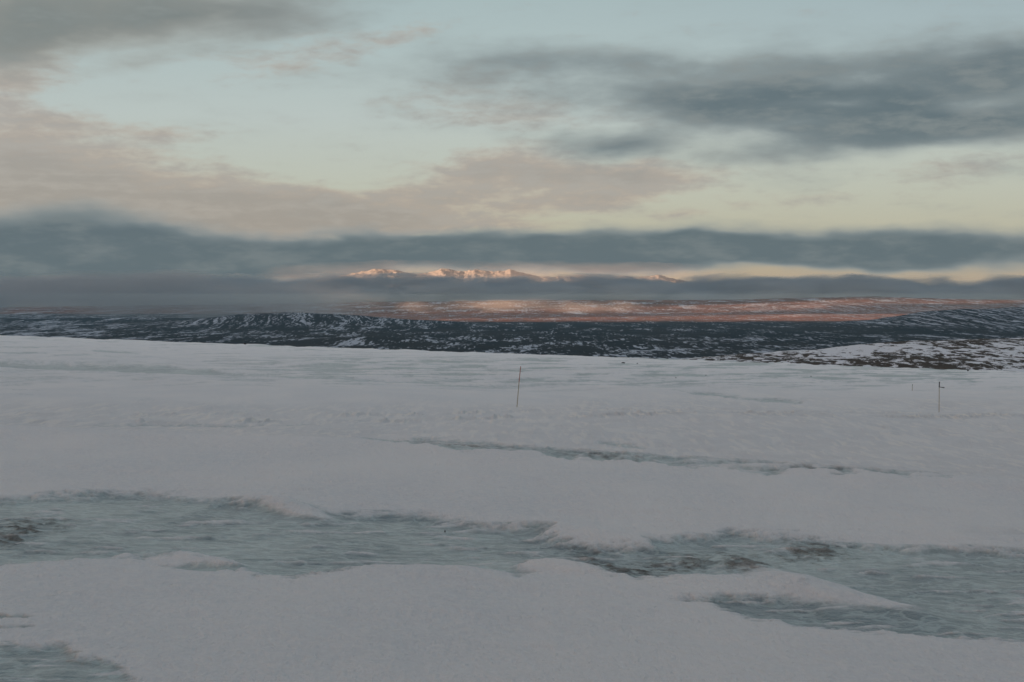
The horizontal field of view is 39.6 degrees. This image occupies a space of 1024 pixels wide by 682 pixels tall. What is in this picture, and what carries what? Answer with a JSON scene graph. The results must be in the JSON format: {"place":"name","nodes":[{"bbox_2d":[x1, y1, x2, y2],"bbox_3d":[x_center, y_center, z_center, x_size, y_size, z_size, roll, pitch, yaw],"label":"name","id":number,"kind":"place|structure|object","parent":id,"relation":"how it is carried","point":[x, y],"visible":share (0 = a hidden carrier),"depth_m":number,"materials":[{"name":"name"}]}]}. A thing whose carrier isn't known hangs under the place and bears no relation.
{"place":"outdoors","nodes":[
{"label":"outdoors","id":0,"kind":"place"},
{"bbox_2d":[0,313,906,320],"bbox_3d":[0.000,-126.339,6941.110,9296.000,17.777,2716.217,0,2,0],"label":"heath plain","id":1,"kind":"structure","parent":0,"point":[718,316],"depth_m":6755.92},
{"bbox_2d":[227,268,739,303],"bbox_3d":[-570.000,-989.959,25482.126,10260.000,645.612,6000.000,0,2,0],"label":"mountain range","id":2,"kind":"structure","parent":0,"point":[385,285],"depth_m":24422.40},
{"bbox_2d":[0,335,1023,681],"bbox_3d":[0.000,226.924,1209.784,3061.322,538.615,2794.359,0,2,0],"label":"snow field","id":3,"kind":"structure","parent":0,"point":[210,513],"depth_m":20.85,"materials":[{"name":"white snow"}]},
{"bbox_2d":[517,366,520,404],"bbox_3d":[0.276,2.084,59.991,0.214,2.035,0.036,0,2,0],"label":"marker pole","id":4,"kind":"object","parent":3,"relation":"on","point":[518,385],"visible":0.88,"depth_m":59.97,"materials":[{"name":"grey wood"}]},
{"bbox_2d":[0,307,1023,358],"bbox_3d":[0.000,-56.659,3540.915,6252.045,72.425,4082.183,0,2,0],"label":"valley plain","id":5,"kind":"structure","parent":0,"point":[670,339],"depth_m":3440.78,"materials":[{"name":"grey snow"}]},
{"bbox_2d":[0,296,1023,313],"bbox_3d":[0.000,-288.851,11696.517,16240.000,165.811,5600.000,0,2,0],"label":"foothills","id":6,"kind":"structure","parent":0,"point":[867,305],"depth_m":10864.80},
{"bbox_2d":[0,0,1023,320],"label":"sky","id":7,"kind":"structure","parent":0,"point":[153,152],"materials":[{"name":"grey"}]},
{"bbox_2d":[687,338,1023,371],"bbox_3d":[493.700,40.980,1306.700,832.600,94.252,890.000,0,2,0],"label":"rocky hillside","id":8,"kind":"structure","parent":0,"point":[1004,354],"depth_m":1307.58,"materials":[{"name":"white snow"}]}
]}

